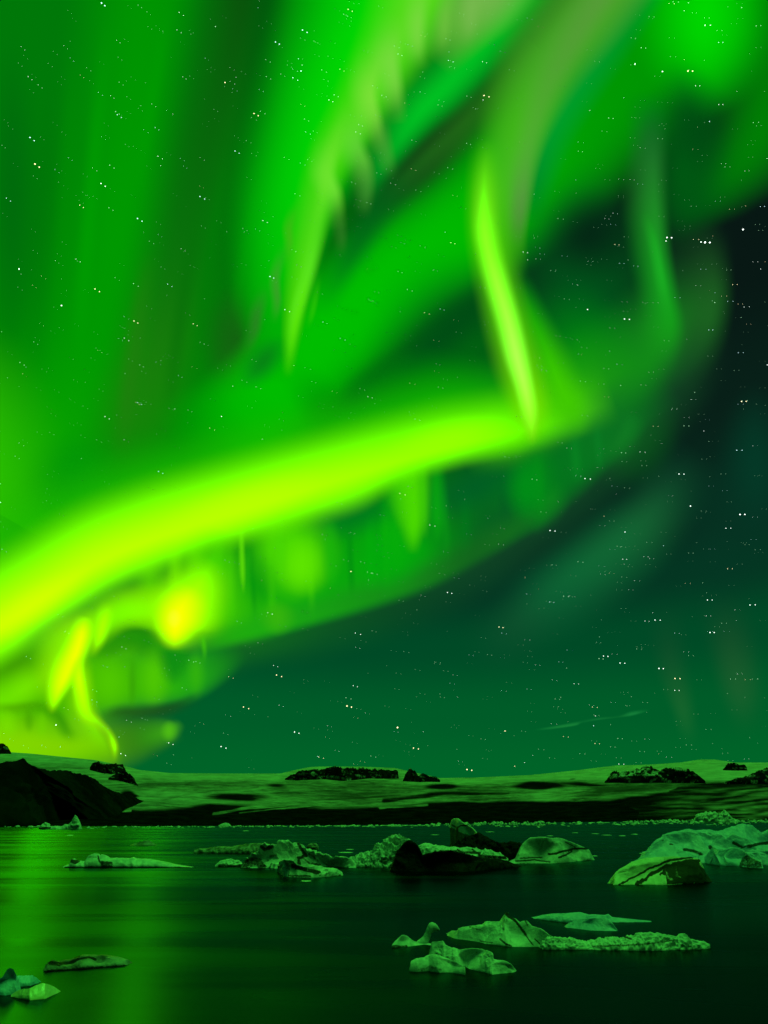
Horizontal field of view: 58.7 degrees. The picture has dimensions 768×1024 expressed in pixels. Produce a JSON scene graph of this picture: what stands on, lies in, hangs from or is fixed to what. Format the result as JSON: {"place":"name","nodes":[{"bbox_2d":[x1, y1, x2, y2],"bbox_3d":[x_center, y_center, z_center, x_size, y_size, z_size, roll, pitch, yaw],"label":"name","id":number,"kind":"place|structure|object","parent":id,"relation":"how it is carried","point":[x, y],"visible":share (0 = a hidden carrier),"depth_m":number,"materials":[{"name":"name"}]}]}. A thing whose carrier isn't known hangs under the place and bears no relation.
{"place":"outdoors","nodes":[
{"label":"outdoors","id":0,"kind":"place"},
{"bbox_2d":[0,758,142,825],"bbox_3d":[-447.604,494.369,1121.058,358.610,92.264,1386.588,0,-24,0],"label":"mountain","id":1,"kind":"structure","parent":0,"point":[30,794],"depth_m":624.46,"materials":[{"name":"black stone"}]},
{"bbox_2d":[0,626,222,763],"bbox_3d":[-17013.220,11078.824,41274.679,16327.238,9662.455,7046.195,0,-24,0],"label":"aurora knot","id":2,"kind":"object","parent":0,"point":[130,671],"visible":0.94,"depth_m":42158.17,"materials":[{"name":"green"}]},
{"bbox_2d":[43,550,222,753],"bbox_3d":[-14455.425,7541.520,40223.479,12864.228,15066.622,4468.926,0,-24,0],"label":"aurora ray","id":3,"kind":"object","parent":2,"relation":"on","point":[188,606],"visible":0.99,"depth_m":40804.78},
{"bbox_2d":[0,399,525,649],"bbox_3d":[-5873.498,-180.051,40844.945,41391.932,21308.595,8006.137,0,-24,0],"label":"aurora arc","id":4,"kind":"object","parent":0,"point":[55,564],"visible":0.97,"depth_m":43484.11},
{"bbox_2d":[0,820,767,1023],"bbox_3d":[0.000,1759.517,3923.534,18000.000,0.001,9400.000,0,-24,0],"label":"water","id":5,"kind":"structure","parent":0,"point":[203,940],"depth_m":38.84,"materials":[{"name":"green liquid"}]},
{"bbox_2d":[0,968,40,995],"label":"ice chunk","id":6,"kind":"object","parent":5,"relation":"on","point":[11,982],"visible":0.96,"depth_m":25.72,"materials":[{"name":"ice"}]},
{"bbox_2d":[11,983,60,999],"bbox_3d":[-12.710,17.621,24.996,1.696,0.658,1.025,11,-26,-23],"label":"ice floe","id":7,"kind":"object","parent":5,"relation":"on","point":[40,991],"visible":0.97,"depth_m":24.82,"materials":[{"name":"ice"}]},
{"bbox_2d":[39,815,81,828],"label":"iceberg","id":8,"kind":"object","parent":5,"relation":"on","point":[74,823],"visible":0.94,"depth_m":367.46,"materials":[{"name":"ice"}]},
{"bbox_2d":[43,954,131,970],"bbox_3d":[-13.081,19.990,30.284,3.695,0.613,1.583,11,-26,-23],"label":"ice floe","id":9,"kind":"object","parent":5,"relation":"on","point":[86,961],"visible":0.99,"depth_m":29.94,"materials":[{"name":"white ice"}]},
{"bbox_2d":[63,853,191,867],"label":"ice floe","id":10,"kind":"object","parent":5,"relation":"on","point":[95,860],"visible":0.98,"depth_m":89.28,"materials":[{"name":"white ice"}]},
{"bbox_2d":[130,840,156,845],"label":"ice chunk","id":11,"kind":"object","parent":5,"relation":"on","point":[146,843],"visible":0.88,"depth_m":158.08,"materials":[{"name":"white ice"}]},
{"bbox_2d":[218,823,230,826],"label":"ice chunk","id":12,"kind":"object","parent":5,"relation":"on","point":[225,824],"visible":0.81,"depth_m":472.95,"materials":[{"name":"green ice"}]},
{"bbox_2d":[215,859,241,866],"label":"ice chunk","id":13,"kind":"object","parent":5,"relation":"on","point":[229,863],"visible":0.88,"depth_m":90.47,"materials":[{"name":"white ice"}]},
{"bbox_2d":[194,843,275,853],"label":"ice floe","id":14,"kind":"object","parent":5,"relation":"on","point":[250,848],"visible":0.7,"depth_m":123.98,"materials":[{"name":"white ice"}]},
{"bbox_2d":[240,840,355,868],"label":"iceberg","id":15,"kind":"object","parent":5,"relation":"on","point":[266,855],"visible":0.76,"depth_m":90.49,"materials":[{"name":"white ice"}]},
{"bbox_2d":[277,859,342,877],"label":"ice chunk","id":16,"kind":"object","parent":5,"relation":"on","point":[289,868],"visible":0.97,"depth_m":75.24,"materials":[{"name":"white ice"}]},
{"bbox_2d":[307,843,318,848],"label":"ice chunk","id":17,"kind":"object","parent":5,"relation":"on","point":[313,846],"visible":0.93,"depth_m":140.54,"materials":[{"name":"ice"}]},
{"bbox_2d":[349,834,410,867],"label":"iceberg","id":18,"kind":"object","parent":5,"relation":"on","point":[381,855],"visible":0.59,"depth_m":90.45,"materials":[{"name":"ice"}]},
{"bbox_2d":[4,819,767,828],"bbox_3d":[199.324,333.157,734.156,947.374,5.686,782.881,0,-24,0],"label":"brash ice","id":19,"kind":"structure","parent":5,"relation":"on","point":[512,823],"depth_m":568.89,"materials":[{"name":"green ice"}]},
{"bbox_2d":[392,922,439,947],"bbox_3d":[1.525,22.004,35.345,2.816,1.271,1.262,8,-25,-17],"label":"ice chunk","id":20,"kind":"object","parent":5,"relation":"on","point":[405,940],"visible":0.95,"depth_m":35.19,"materials":[{"name":"ice"}]},
{"bbox_2d":[389,840,521,871],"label":"iceberg","id":21,"kind":"object","parent":5,"relation":"on","point":[409,856],"visible":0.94,"depth_m":83.45,"materials":[{"name":"black"}]},
{"bbox_2d":[409,941,515,974],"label":"iceberg","id":22,"kind":"object","parent":5,"relation":"on","point":[442,957],"visible":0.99,"depth_m":29.24,"materials":[{"name":"white ice"}]},
{"bbox_2d":[418,843,507,860],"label":"iceberg","id":23,"kind":"object","parent":5,"relation":"on","point":[425,848],"visible":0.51,"depth_m":96.93,"materials":[{"name":"white ice"}]},
{"bbox_2d":[450,818,476,846],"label":"iceberg","id":24,"kind":"object","parent":5,"relation":"on","point":[459,829],"visible":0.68,"depth_m":147.12,"materials":[{"name":"grey ice"}]},
{"bbox_2d":[452,832,521,860],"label":"iceberg","id":25,"kind":"object","parent":5,"relation":"on","point":[509,850],"visible":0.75,"depth_m":98.80,"materials":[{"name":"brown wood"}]},
{"bbox_2d":[509,837,594,863],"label":"iceberg","id":26,"kind":"object","parent":5,"relation":"on","point":[543,850],"visible":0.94,"depth_m":98.28,"materials":[{"name":"ice"}]},
{"bbox_2d":[446,912,709,950],"bbox_3d":[9.396,21.909,35.160,13.751,2.078,3.495,-8,-25,18],"label":"ice floe","id":27,"kind":"object","parent":5,"relation":"on","point":[507,930],"visible":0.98,"depth_m":34.38,"materials":[{"name":"ice"}]},
{"bbox_2d":[532,912,651,930],"bbox_3d":[12.808,25.107,41.867,7.415,0.930,5.297,-4,-24,10],"label":"ice floe","id":28,"kind":"object","parent":5,"relation":"on","point":[584,921],"visible":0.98,"depth_m":42.47,"materials":[{"name":"white ice"}]},
{"bbox_2d":[608,856,712,884],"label":"iceberg","id":29,"kind":"object","parent":5,"relation":"on","point":[671,870],"visible":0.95,"depth_m":67.82,"materials":[{"name":"ice"}]},
{"bbox_2d":[632,824,767,862],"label":"iceberg","id":30,"kind":"object","parent":5,"relation":"on","point":[698,844],"visible":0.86,"depth_m":100.34,"materials":[{"name":"ice"}]},
{"bbox_2d":[693,810,737,822],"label":"iceberg","id":31,"kind":"object","parent":5,"relation":"on","point":[723,816],"visible":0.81,"depth_m":751.18,"materials":[{"name":"green ice"}]},
{"bbox_2d":[704,847,762,867],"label":"iceberg","id":32,"kind":"object","parent":5,"relation":"on","point":[734,856],"visible":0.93,"depth_m":92.45,"materials":[{"name":"ice"}]},
{"bbox_2d":[745,849,767,864],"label":"iceberg","id":33,"kind":"object","parent":5,"relation":"on","point":[761,855],"visible":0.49,"depth_m":93.93,"materials":[{"name":"white ice"}]},
{"bbox_2d":[0,752,767,825],"bbox_3d":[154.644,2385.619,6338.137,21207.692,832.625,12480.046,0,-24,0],"label":"glacier terrain","id":34,"kind":"structure","parent":0,"point":[217,799],"depth_m":2359.45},
{"bbox_2d":[0,743,10,753],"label":"rock outcrop","id":35,"kind":"object","parent":34,"relation":"on","point":[4,748],"visible":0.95,"depth_m":7848.65,"materials":[{"name":"stone"}]},
{"bbox_2d":[90,761,125,773],"bbox_3d":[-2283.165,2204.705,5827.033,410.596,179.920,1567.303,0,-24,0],"label":"rock outcrop","id":36,"kind":"object","parent":34,"relation":"on","point":[98,766],"visible":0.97,"depth_m":5336.75,"materials":[{"name":"black stone"}]},
{"bbox_2d":[108,771,137,785],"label":"rock outcrop","id":37,"kind":"object","parent":34,"relation":"on","point":[125,776],"visible":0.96,"depth_m":3920.86,"materials":[{"name":"black stone"}]},
{"bbox_2d":[285,766,398,780],"bbox_3d":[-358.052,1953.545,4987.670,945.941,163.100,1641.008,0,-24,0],"label":"rock outcrop","id":38,"kind":"object","parent":34,"relation":"on","point":[340,773],"visible":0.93,"depth_m":4625.69,"materials":[{"name":"black stone"}]},
{"bbox_2d":[403,768,439,781],"bbox_3d":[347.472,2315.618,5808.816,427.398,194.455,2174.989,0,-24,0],"label":"rock outcrop","id":39,"kind":"object","parent":34,"relation":"on","point":[411,775],"visible":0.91,"depth_m":5305.64,"materials":[{"name":"black stone"}]},
{"bbox_2d":[605,766,705,783],"bbox_3d":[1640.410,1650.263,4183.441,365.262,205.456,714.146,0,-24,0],"label":"rock outcrop","id":40,"kind":"object","parent":34,"relation":"on","point":[647,774],"visible":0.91,"depth_m":4275.04,"materials":[{"name":"black stone"}]},
{"bbox_2d":[723,763,746,770],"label":"rock outcrop","id":41,"kind":"object","parent":34,"relation":"on","point":[733,766],"visible":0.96,"depth_m":6464.44,"materials":[{"name":"black stone"}]},
{"bbox_2d":[724,767,767,783],"bbox_3d":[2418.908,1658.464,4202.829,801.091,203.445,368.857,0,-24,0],"label":"rock outcrop","id":42,"kind":"object","parent":34,"relation":"on","point":[759,777],"visible":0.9,"depth_m":4207.10,"materials":[{"name":"black stone"}]},
{"bbox_2d":[20,0,767,777],"label":"sky","id":43,"kind":"structure","parent":0,"point":[430,684],"materials":[{"name":"green"}]},
{"bbox_2d":[0,0,437,612],"bbox_3d":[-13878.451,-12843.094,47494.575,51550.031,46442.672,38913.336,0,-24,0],"label":"aurora veil","id":44,"kind":"object","parent":43,"relation":"in","point":[134,138],"visible":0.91,"depth_m":51623.02,"materials":[{"name":"green"}]},
{"bbox_2d":[249,0,543,371],"bbox_3d":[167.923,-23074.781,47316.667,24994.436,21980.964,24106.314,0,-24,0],"label":"aurora curtain","id":45,"kind":"object","parent":43,"relation":"in","point":[353,60],"visible":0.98,"depth_m":48335.25,"materials":[{"name":"green"}]},
{"bbox_2d":[120,367,689,648],"bbox_3d":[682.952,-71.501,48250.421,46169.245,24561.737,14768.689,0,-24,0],"label":"aurora folds","id":46,"kind":"object","parent":43,"relation":"in","point":[294,574],"visible":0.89,"depth_m":50079.56,"materials":[{"name":"green"}]},
{"bbox_2d":[204,0,767,454],"bbox_3d":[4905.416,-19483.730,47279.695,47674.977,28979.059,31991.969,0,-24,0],"label":"aurora band","id":47,"kind":"object","parent":43,"relation":"in","point":[674,60],"visible":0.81,"depth_m":52326.64,"materials":[{"name":"green"}]},
{"bbox_2d":[475,0,647,431],"bbox_3d":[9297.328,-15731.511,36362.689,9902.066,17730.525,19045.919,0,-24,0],"label":"aurora ray","id":48,"kind":"object","parent":43,"relation":"in","point":[569,52],"visible":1,"depth_m":37285.45},
{"bbox_2d":[501,427,767,720],"bbox_3d":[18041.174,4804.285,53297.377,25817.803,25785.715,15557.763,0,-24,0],"label":"aurora glow","id":49,"kind":"object","parent":43,"relation":"in","point":[610,552],"visible":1,"depth_m":56573.44,"materials":[{"name":"green"}]},
{"bbox_2d":[549,712,639,728],"bbox_3d":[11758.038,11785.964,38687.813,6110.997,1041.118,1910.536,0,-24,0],"label":"cloud","id":50,"kind":"structure","parent":0,"point":[628,714],"depth_m":38959.44,"materials":[{"name":"green"}]},
{"bbox_2d":[485,121,721,463],"bbox_3d":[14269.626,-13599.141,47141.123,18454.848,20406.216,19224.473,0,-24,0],"label":"aurora swirl","id":51,"kind":"object","parent":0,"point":[608,337],"visible":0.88,"depth_m":48312.31,"materials":[{"name":"green"}]}
]}

